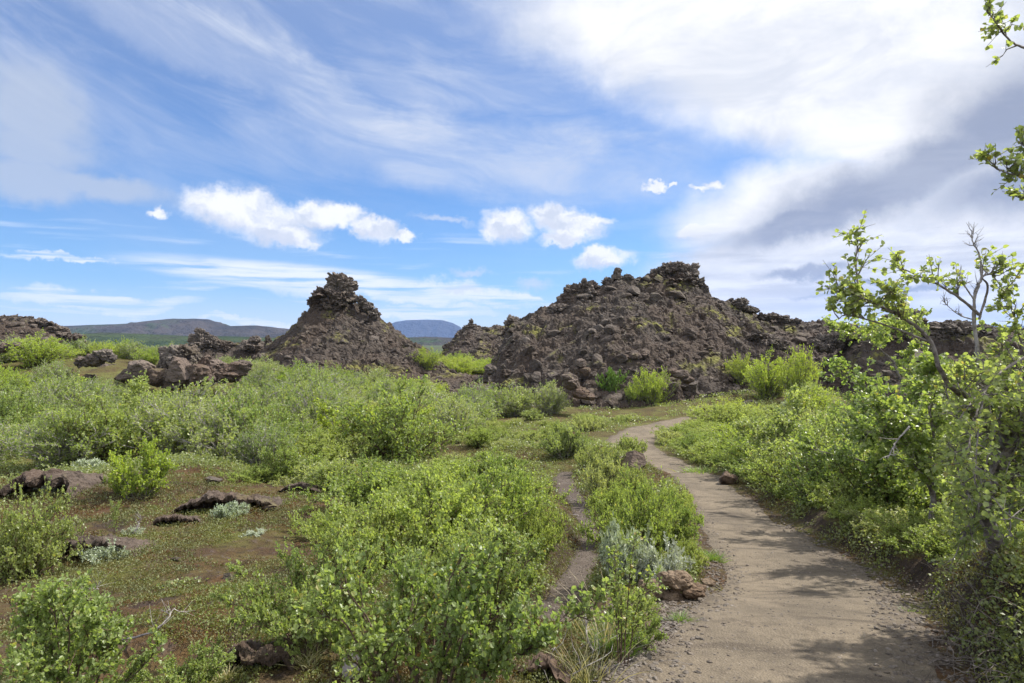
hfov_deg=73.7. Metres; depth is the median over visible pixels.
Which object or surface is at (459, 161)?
sky
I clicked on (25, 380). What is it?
birch shrub
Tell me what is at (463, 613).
birch shrub
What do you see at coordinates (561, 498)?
birch shrub
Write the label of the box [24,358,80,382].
birch shrub
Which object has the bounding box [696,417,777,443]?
birch shrub
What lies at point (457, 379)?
hill
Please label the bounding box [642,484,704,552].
birch shrub
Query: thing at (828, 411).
birch shrub
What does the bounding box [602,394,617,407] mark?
boulder
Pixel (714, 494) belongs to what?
path
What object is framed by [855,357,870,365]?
boulder
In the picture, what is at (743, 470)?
birch shrub
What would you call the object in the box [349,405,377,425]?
birch shrub
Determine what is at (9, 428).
birch shrub
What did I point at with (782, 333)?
boulder
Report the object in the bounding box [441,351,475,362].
birch shrub
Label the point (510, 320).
lava crag
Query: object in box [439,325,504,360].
hill
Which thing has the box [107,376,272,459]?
birch shrub
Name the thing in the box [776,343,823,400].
birch shrub
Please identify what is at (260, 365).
birch shrub
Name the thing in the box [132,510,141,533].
dead branch
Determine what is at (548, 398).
birch shrub
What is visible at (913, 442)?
birch tree
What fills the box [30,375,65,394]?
birch shrub
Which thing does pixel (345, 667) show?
stone
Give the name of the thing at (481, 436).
heath shrub
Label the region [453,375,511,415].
birch shrub
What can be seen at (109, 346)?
birch shrub
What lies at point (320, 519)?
birch shrub
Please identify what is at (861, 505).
birch shrub
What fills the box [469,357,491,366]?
birch shrub
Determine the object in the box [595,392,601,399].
boulder
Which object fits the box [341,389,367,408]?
birch shrub
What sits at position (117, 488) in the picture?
birch shrub
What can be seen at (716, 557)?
grass tuft
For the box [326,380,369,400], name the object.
birch shrub
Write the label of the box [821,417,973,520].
birch shrub
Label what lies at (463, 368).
birch shrub
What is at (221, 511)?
willow shrub
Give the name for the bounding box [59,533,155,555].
lava ledge
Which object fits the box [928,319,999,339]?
lava crag
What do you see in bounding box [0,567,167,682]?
birch shrub
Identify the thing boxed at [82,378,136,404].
birch shrub
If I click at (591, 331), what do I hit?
boulder
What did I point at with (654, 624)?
birch shrub
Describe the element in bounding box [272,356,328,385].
birch shrub
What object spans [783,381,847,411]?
birch shrub
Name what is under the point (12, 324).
boulder
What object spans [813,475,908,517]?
birch shrub
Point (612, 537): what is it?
willow shrub
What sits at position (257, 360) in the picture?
birch shrub
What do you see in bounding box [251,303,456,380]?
hill
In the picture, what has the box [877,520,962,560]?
birch shrub
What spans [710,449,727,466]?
birch shrub
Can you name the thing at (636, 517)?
birch shrub
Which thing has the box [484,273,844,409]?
hill
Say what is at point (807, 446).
birch tree
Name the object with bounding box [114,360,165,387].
lava crag
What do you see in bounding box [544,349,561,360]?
boulder
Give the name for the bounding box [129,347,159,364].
birch shrub
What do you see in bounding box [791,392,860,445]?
birch shrub
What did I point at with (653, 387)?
birch shrub
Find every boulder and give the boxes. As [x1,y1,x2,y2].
[7,322,18,327]
[303,356,311,364]
[520,346,534,355]
[523,373,531,382]
[528,371,540,382]
[529,359,542,369]
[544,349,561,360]
[545,330,560,338]
[547,371,559,378]
[576,294,589,299]
[578,350,586,354]
[581,374,589,379]
[581,388,596,404]
[587,328,597,333]
[592,353,602,365]
[594,324,603,330]
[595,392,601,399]
[600,335,613,342]
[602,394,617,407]
[604,325,620,334]
[606,286,616,290]
[607,343,621,350]
[612,353,627,363]
[615,393,621,401]
[627,286,639,295]
[638,570,706,601]
[640,275,650,282]
[650,292,662,301]
[653,274,663,282]
[665,382,679,392]
[667,290,685,298]
[670,340,678,346]
[683,333,696,340]
[684,328,696,336]
[684,381,698,392]
[710,357,721,368]
[727,337,741,345]
[728,336,736,346]
[748,323,756,331]
[776,332,786,335]
[791,337,806,344]
[796,332,809,337]
[817,381,826,386]
[819,374,837,382]
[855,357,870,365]
[882,370,895,377]
[907,350,928,362]
[985,335,996,339]
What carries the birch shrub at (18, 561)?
on the ground at (242, 547)
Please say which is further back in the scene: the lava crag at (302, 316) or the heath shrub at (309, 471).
the lava crag at (302, 316)
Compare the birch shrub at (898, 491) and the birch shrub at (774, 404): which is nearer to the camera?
the birch shrub at (898, 491)
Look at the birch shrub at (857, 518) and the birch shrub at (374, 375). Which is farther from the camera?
the birch shrub at (374, 375)
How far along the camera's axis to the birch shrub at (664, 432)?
23.25 m
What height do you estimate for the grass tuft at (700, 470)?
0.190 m
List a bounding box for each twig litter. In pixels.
[539,615,687,682]
[565,484,586,515]
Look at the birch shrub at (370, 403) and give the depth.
29.64 m
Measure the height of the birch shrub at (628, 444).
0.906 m
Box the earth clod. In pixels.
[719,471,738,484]
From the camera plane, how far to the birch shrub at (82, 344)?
46.56 m
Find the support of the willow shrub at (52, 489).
on the ground at (242, 547)
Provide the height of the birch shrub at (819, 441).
1.964 m
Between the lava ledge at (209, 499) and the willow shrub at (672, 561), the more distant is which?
the lava ledge at (209, 499)
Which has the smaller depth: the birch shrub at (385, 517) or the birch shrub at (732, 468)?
the birch shrub at (385, 517)
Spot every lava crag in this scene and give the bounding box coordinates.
[0,314,86,342]
[0,342,21,352]
[73,348,117,380]
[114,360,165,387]
[156,343,202,368]
[159,357,216,390]
[187,327,235,351]
[197,354,252,383]
[239,335,272,351]
[297,311,306,322]
[306,272,358,311]
[355,295,381,319]
[454,319,500,336]
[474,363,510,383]
[502,314,520,335]
[545,303,569,312]
[557,278,601,303]
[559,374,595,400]
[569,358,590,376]
[601,267,633,284]
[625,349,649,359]
[650,261,708,291]
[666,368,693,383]
[732,297,759,313]
[746,328,790,349]
[756,312,820,327]
[809,326,862,353]
[869,308,928,335]
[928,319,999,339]
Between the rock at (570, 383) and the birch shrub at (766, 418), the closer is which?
the birch shrub at (766, 418)
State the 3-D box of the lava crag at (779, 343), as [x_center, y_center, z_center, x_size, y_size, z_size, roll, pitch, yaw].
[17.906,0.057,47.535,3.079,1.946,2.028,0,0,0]
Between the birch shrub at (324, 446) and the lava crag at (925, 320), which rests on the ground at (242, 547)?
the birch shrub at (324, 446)
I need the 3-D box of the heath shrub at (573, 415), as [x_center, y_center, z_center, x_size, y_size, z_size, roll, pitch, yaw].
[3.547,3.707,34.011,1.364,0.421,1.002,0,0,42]
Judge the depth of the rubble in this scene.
49.22 m
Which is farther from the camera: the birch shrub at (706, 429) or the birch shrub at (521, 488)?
the birch shrub at (706, 429)
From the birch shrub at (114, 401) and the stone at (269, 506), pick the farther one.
the birch shrub at (114, 401)
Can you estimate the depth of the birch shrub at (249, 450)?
15.32 m
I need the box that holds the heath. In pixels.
[0,444,1023,682]
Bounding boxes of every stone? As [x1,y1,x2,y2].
[204,476,222,483]
[223,573,234,579]
[262,503,276,511]
[342,653,360,679]
[619,450,646,469]
[638,612,661,631]
[701,578,715,586]
[742,400,757,404]
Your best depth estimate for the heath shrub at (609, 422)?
29.70 m
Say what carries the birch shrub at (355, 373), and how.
on the ground at (242, 547)
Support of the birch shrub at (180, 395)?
on the ground at (242, 547)
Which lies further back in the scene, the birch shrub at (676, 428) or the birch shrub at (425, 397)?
the birch shrub at (425, 397)
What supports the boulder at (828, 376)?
on the hill at (942, 346)
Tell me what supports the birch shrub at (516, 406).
on the ground at (242, 547)
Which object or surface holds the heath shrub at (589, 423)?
on the ground at (242, 547)
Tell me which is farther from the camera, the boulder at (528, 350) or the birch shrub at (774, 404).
the boulder at (528, 350)
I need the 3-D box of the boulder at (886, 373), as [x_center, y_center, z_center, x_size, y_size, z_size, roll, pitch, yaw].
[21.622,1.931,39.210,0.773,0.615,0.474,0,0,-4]
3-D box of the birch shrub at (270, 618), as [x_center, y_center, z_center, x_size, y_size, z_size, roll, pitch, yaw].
[-0.892,1.206,3.231,0.942,0.626,0.568,0,0,-31]
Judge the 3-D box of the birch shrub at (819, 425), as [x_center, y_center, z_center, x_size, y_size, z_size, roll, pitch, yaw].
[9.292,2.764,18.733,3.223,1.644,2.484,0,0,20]
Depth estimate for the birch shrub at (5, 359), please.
40.90 m
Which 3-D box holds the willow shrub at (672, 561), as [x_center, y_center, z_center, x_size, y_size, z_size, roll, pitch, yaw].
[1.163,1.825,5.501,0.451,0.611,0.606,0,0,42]
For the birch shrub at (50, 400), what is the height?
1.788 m
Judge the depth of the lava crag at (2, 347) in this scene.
39.81 m
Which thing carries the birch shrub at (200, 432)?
on the ground at (242, 547)
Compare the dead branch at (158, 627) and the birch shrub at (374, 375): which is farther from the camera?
the birch shrub at (374, 375)
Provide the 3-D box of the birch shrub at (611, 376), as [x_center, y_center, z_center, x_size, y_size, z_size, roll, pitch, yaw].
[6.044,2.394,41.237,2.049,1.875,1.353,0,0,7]
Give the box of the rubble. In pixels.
[0,273,1022,406]
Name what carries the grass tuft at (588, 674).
on the ground at (242, 547)
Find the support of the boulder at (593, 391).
on the hill at (684, 318)
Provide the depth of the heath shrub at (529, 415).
33.17 m
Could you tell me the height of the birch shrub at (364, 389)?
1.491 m
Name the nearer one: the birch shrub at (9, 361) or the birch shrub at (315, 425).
the birch shrub at (315, 425)
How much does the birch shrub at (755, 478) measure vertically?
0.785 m
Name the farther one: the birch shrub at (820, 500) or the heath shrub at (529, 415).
the heath shrub at (529, 415)
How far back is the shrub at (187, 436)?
16.71 m
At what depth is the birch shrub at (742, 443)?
15.71 m
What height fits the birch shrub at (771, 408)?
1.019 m
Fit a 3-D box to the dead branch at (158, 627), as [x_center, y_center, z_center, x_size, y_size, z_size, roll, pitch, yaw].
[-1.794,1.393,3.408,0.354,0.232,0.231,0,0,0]
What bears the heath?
on the ground at (242, 547)
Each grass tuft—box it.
[194,662,248,682]
[273,643,327,670]
[541,561,658,654]
[545,623,646,682]
[569,619,651,664]
[659,609,698,622]
[667,464,724,473]
[697,547,730,562]
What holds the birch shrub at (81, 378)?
on the ground at (242, 547)
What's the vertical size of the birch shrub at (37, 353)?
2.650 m
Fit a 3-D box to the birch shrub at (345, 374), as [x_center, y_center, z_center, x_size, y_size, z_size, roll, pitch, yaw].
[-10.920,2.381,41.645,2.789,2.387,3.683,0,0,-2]
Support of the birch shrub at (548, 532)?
on the ground at (242, 547)
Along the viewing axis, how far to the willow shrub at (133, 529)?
7.94 m
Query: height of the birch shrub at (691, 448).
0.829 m
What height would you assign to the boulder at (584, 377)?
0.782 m
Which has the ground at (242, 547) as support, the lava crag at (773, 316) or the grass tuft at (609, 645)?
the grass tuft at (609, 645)
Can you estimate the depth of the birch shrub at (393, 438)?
18.36 m
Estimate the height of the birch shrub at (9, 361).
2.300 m
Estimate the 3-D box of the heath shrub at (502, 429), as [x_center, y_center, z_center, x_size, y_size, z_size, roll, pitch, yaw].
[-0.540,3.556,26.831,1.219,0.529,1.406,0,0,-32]
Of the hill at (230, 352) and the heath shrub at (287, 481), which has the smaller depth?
the heath shrub at (287, 481)
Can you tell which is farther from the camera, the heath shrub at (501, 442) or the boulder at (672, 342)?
the boulder at (672, 342)
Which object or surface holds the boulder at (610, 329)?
on the hill at (684, 318)
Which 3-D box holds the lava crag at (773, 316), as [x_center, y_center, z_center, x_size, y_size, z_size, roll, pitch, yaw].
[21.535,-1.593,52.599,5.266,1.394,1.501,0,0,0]
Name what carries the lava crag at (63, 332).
on the hill at (24, 328)
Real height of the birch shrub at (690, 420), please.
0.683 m
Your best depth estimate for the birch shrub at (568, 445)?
18.99 m
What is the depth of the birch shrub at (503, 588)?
3.53 m
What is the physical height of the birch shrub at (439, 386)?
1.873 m
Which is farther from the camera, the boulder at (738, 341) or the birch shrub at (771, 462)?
the boulder at (738, 341)
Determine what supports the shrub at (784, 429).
on the ground at (242, 547)
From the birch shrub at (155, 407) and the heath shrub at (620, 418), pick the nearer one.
the birch shrub at (155, 407)
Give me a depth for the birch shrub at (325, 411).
19.53 m
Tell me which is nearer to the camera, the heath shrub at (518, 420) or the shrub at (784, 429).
the shrub at (784, 429)
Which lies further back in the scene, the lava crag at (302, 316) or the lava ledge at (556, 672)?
the lava crag at (302, 316)
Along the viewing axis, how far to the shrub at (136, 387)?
19.85 m
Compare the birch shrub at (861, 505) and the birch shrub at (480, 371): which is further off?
the birch shrub at (480, 371)
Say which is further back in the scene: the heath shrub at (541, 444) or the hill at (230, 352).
the hill at (230, 352)
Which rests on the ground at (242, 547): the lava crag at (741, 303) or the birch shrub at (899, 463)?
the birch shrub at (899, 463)
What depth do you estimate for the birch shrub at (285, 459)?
12.69 m
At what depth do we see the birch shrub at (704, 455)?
17.48 m
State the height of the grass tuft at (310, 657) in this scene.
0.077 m
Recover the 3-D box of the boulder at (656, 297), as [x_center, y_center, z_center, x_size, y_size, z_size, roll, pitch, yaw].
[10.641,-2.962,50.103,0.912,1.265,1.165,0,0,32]
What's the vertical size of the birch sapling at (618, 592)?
0.787 m
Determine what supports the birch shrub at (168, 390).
on the ground at (242, 547)
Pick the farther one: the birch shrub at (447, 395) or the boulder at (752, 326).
the boulder at (752, 326)
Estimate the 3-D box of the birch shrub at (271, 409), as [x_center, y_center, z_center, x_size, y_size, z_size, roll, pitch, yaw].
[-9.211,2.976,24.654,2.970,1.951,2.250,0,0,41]
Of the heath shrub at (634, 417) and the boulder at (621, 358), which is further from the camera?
the boulder at (621, 358)
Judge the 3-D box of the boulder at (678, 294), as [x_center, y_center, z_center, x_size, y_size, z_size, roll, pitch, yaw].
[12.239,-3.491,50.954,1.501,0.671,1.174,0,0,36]
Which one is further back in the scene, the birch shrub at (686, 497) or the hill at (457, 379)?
the hill at (457, 379)
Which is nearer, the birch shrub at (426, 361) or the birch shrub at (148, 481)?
the birch shrub at (148, 481)
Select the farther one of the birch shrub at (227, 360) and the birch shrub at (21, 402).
the birch shrub at (227, 360)
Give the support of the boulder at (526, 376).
on the hill at (684, 318)
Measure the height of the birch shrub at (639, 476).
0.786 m
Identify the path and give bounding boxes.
[530,472,598,621]
[606,404,952,682]
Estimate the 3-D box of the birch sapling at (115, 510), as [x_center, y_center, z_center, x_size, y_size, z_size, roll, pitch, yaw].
[-4.560,2.012,7.848,0.160,0.476,0.121,0,0,10]
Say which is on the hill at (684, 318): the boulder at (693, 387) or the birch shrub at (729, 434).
the boulder at (693, 387)
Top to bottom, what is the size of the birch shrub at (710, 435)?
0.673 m
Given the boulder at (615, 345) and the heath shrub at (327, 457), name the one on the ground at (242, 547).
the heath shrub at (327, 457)
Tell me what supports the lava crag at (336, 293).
on the hill at (393, 365)
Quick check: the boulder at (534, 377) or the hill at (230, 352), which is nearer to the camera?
the boulder at (534, 377)
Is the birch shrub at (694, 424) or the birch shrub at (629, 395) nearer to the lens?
the birch shrub at (694, 424)
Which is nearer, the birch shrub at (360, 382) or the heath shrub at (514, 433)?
the heath shrub at (514, 433)
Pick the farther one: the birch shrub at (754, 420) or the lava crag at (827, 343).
the lava crag at (827, 343)
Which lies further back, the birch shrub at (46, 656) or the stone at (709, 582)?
the stone at (709, 582)
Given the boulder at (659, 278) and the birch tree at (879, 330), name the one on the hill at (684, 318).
the boulder at (659, 278)
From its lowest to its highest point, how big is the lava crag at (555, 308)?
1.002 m
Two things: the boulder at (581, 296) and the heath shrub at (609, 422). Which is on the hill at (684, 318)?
the boulder at (581, 296)
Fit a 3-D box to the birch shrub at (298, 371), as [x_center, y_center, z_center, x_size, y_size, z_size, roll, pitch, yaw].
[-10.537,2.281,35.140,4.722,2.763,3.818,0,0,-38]
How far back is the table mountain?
8691.22 m
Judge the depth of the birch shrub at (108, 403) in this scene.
26.97 m
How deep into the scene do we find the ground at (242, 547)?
6.75 m
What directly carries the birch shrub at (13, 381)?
on the ground at (242, 547)
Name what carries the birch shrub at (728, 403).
on the ground at (242, 547)
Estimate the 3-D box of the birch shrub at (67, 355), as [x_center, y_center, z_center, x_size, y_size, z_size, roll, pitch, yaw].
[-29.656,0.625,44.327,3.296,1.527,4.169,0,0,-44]
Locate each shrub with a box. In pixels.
[0,331,39,362]
[0,349,19,362]
[0,362,27,382]
[0,370,51,395]
[0,371,119,411]
[0,376,45,437]
[0,377,35,399]
[0,403,141,469]
[0,415,26,464]
[0,417,43,456]
[0,473,91,586]
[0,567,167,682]
[1,330,80,366]
[5,450,42,463]
[7,405,83,432]
[10,392,52,421]
[11,403,82,438]
[15,391,81,415]
[23,371,93,391]
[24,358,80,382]
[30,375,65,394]
[32,485,59,496]
[36,343,84,357]
[46,374,172,465]
[57,334,106,357]
[62,376,111,405]
[70,392,131,416]
[71,457,107,470]
[77,539,130,565]
[79,341,132,357]
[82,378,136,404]
[85,379,148,397]
[92,335,132,358]
[97,393,130,410]
[102,462,138,494]
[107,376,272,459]
[108,431,178,498]
[112,631,236,682]
[115,339,149,358]
[118,369,180,429]
[119,386,173,410]
[121,525,144,534]
[125,397,171,427]
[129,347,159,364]
[146,341,179,353]
[156,395,282,461]
[169,388,204,405]
[201,382,310,459]
[207,376,286,411]
[208,517,399,663]
[209,500,249,518]
[216,461,285,483]
[218,355,243,363]
[224,412,299,465]
[228,365,286,390]
[236,354,283,367]
[239,527,265,536]
[240,399,291,423]
[244,356,287,379]
[253,400,313,450]
[257,425,323,481]
[259,360,353,390]
[260,367,286,385]
[261,375,320,401]
[265,372,337,423]
[266,475,307,486]
[267,373,349,428]
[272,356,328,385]
[279,414,324,435]
[280,373,356,416]
[286,447,433,516]
[287,500,372,538]
[288,424,378,462]
[288,526,625,682]
[293,454,405,495]
[298,496,438,574]
[299,453,351,468]
[302,419,355,449]
[303,460,365,492]
[313,394,428,455]
[317,361,353,380]
[319,451,552,566]
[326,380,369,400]
[327,370,475,465]
[328,365,362,377]
[328,372,373,393]
[339,397,378,412]
[340,472,369,492]
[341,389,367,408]
[347,382,373,396]
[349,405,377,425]
[350,396,386,419]
[354,366,397,385]
[356,378,396,397]
[359,469,495,514]
[360,386,400,403]
[362,377,418,400]
[366,460,429,474]
[374,382,451,420]
[388,390,436,425]
[391,454,551,506]
[394,376,450,396]
[399,516,527,578]
[406,346,443,369]
[410,378,453,399]
[412,375,449,390]
[420,503,548,630]
[422,453,481,475]
[423,388,503,427]
[425,396,480,435]
[429,452,465,464]
[434,392,463,400]
[438,356,473,367]
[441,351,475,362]
[441,403,487,430]
[444,357,483,374]
[450,433,464,443]
[451,421,509,447]
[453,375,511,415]
[457,446,528,474]
[457,449,558,531]
[465,359,488,374]
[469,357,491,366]
[476,421,505,428]
[477,380,543,417]
[483,438,518,449]
[484,466,573,511]
[489,425,513,434]
[499,420,509,428]
[501,493,567,569]
[505,430,525,438]
[506,417,523,424]
[513,430,545,442]
[519,429,538,432]
[520,408,546,419]
[525,379,573,414]
[531,417,591,460]
[531,434,594,454]
[537,420,554,425]
[537,422,572,436]
[566,415,608,431]
[569,413,592,417]
[573,463,685,567]
[574,438,625,469]
[574,451,626,495]
[575,413,606,419]
[577,474,652,516]
[585,481,633,530]
[594,414,613,425]
[595,367,629,392]
[597,512,651,581]
[610,414,634,422]
[610,584,668,653]
[611,431,647,452]
[613,533,696,588]
[614,461,647,493]
[623,382,646,402]
[624,414,643,420]
[629,365,680,404]
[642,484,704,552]
[649,423,696,436]
[654,429,684,443]
[654,479,697,523]
[665,536,710,573]
[667,430,713,454]
[669,433,697,451]
[673,433,736,465]
[674,418,715,424]
[675,418,725,430]
[676,438,706,458]
[683,399,760,423]
[684,428,721,439]
[688,425,727,433]
[689,396,764,417]
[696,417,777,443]
[698,453,715,464]
[705,445,749,471]
[709,421,813,464]
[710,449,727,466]
[717,439,756,466]
[721,455,757,475]
[721,455,779,484]
[723,349,761,384]
[724,405,773,418]
[730,459,757,483]
[734,413,778,433]
[739,405,869,494]
[740,346,794,398]
[742,405,793,416]
[744,459,799,492]
[750,425,852,465]
[758,408,801,421]
[759,403,790,411]
[767,469,806,499]
[775,407,836,425]
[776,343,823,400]
[776,458,839,505]
[782,440,866,504]
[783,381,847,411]
[788,380,838,408]
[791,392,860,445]
[791,475,844,511]
[798,414,848,428]
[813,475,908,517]
[816,407,840,414]
[816,444,963,488]
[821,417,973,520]
[822,493,915,524]
[840,505,925,535]
[858,498,978,550]
[871,525,1023,682]
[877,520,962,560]
[914,503,1023,551]
[928,420,961,439]
[942,375,1023,514]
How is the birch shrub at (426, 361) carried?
on the hill at (393, 365)
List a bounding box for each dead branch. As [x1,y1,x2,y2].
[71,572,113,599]
[121,599,194,639]
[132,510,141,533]
[578,607,600,654]
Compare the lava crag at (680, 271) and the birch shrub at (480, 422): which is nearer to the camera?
the birch shrub at (480, 422)
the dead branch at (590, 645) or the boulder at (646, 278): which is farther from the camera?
the boulder at (646, 278)
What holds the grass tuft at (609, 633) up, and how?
on the ground at (242, 547)
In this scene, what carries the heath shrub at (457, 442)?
on the ground at (242, 547)
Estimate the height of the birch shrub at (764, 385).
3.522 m
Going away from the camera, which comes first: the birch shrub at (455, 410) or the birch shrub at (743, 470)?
the birch shrub at (743, 470)
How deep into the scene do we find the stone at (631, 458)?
16.27 m
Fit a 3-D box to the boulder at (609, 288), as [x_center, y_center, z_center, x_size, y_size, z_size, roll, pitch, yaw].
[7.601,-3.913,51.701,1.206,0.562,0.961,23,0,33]
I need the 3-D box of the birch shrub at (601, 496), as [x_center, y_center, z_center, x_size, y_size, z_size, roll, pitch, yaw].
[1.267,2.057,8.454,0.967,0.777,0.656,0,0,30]
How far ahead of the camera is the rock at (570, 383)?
36.26 m
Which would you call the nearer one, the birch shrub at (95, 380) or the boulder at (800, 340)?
the birch shrub at (95, 380)
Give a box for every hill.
[0,316,87,349]
[64,319,288,337]
[84,332,274,346]
[189,334,264,360]
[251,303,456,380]
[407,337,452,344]
[416,372,497,397]
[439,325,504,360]
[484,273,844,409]
[823,319,1023,403]
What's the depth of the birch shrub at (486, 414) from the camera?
28.84 m
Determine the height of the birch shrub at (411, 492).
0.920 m
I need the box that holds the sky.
[0,0,1023,328]
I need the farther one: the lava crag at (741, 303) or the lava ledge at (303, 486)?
the lava crag at (741, 303)
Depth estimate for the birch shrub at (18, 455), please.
18.12 m
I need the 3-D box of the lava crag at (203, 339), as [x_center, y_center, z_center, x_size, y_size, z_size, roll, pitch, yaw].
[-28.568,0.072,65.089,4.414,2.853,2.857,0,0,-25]
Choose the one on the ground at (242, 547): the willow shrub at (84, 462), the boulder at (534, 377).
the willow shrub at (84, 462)
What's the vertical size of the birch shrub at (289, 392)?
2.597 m
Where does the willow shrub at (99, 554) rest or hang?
on the ground at (242, 547)
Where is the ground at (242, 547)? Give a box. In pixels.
[0,345,1023,682]
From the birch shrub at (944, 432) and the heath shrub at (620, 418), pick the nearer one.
the birch shrub at (944, 432)
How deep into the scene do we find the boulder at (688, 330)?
46.44 m
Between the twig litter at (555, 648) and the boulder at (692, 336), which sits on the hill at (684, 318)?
the boulder at (692, 336)
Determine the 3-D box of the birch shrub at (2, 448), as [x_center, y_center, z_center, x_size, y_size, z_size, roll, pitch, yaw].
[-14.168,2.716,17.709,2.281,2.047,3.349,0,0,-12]
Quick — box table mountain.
[392,320,461,337]
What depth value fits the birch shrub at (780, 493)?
11.36 m
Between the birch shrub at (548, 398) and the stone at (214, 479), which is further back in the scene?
the birch shrub at (548, 398)
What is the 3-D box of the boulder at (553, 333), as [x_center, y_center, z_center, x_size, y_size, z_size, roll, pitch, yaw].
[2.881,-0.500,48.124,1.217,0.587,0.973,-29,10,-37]
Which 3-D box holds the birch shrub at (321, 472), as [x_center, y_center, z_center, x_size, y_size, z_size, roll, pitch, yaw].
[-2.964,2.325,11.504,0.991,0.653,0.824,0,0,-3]
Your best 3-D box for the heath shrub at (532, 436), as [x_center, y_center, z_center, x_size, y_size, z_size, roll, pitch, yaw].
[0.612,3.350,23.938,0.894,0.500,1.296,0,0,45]
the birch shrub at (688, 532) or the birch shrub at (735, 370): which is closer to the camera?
the birch shrub at (688, 532)
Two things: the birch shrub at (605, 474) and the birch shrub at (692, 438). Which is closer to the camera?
the birch shrub at (605, 474)
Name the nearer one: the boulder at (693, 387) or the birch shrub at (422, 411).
the birch shrub at (422, 411)
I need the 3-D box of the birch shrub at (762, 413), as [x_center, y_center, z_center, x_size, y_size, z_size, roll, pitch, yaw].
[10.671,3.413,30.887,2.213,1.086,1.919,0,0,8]
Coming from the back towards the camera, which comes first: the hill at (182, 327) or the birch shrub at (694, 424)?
the hill at (182, 327)
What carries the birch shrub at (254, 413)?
on the ground at (242, 547)
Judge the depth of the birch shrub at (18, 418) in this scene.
21.38 m
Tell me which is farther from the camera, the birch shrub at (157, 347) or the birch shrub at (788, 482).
the birch shrub at (157, 347)
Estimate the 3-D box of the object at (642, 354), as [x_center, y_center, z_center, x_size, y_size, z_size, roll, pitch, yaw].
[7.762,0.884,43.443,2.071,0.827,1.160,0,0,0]
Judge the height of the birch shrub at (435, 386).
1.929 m
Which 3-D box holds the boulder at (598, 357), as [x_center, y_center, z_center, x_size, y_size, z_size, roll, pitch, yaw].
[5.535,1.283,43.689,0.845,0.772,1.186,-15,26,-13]
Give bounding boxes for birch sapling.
[109,496,123,531]
[286,533,327,633]
[600,526,667,666]
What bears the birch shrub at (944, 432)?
on the ground at (242, 547)
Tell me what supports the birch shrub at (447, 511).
on the ground at (242, 547)
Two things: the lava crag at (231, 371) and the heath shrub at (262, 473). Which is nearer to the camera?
the heath shrub at (262, 473)
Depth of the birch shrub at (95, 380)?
31.58 m
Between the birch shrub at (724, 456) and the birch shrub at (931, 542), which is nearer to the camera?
the birch shrub at (931, 542)
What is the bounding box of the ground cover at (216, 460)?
[0,374,1023,682]
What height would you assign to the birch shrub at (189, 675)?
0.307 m
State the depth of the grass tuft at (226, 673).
2.95 m
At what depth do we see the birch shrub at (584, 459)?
16.31 m
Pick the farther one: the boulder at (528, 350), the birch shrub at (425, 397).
the boulder at (528, 350)
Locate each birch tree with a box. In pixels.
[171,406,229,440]
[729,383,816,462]
[786,351,940,506]
[815,0,1023,569]
[821,300,953,456]
[847,342,1020,520]
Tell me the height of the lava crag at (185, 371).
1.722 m
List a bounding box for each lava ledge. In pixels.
[0,468,106,498]
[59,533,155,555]
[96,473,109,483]
[151,514,201,524]
[171,490,290,513]
[216,640,297,670]
[276,481,331,492]
[510,651,572,682]
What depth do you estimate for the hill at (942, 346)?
40.71 m
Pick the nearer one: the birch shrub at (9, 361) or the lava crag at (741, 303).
the birch shrub at (9, 361)
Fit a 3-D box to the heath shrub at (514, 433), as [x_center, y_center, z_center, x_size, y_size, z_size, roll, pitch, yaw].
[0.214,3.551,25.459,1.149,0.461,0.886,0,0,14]
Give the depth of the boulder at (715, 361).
44.19 m
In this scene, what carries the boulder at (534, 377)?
on the hill at (684, 318)
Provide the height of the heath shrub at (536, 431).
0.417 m
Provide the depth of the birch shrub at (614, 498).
8.21 m
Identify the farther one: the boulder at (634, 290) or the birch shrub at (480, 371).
the birch shrub at (480, 371)
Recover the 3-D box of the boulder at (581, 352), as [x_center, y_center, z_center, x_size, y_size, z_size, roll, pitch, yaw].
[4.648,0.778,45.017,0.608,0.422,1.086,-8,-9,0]
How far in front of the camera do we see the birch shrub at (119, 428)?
17.46 m
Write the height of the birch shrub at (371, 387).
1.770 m
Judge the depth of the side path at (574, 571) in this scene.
7.28 m
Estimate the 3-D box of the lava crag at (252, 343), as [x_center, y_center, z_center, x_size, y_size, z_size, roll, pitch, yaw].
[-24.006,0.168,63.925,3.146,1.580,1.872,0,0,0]
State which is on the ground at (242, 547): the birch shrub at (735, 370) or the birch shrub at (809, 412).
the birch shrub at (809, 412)
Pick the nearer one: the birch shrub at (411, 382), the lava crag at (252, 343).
the birch shrub at (411, 382)
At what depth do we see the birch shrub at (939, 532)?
5.23 m
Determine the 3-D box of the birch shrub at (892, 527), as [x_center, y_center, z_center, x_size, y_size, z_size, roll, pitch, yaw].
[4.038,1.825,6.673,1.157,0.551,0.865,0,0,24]
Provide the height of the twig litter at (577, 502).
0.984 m
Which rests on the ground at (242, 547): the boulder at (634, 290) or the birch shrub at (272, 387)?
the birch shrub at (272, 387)
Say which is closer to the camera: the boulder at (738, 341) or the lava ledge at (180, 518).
the lava ledge at (180, 518)

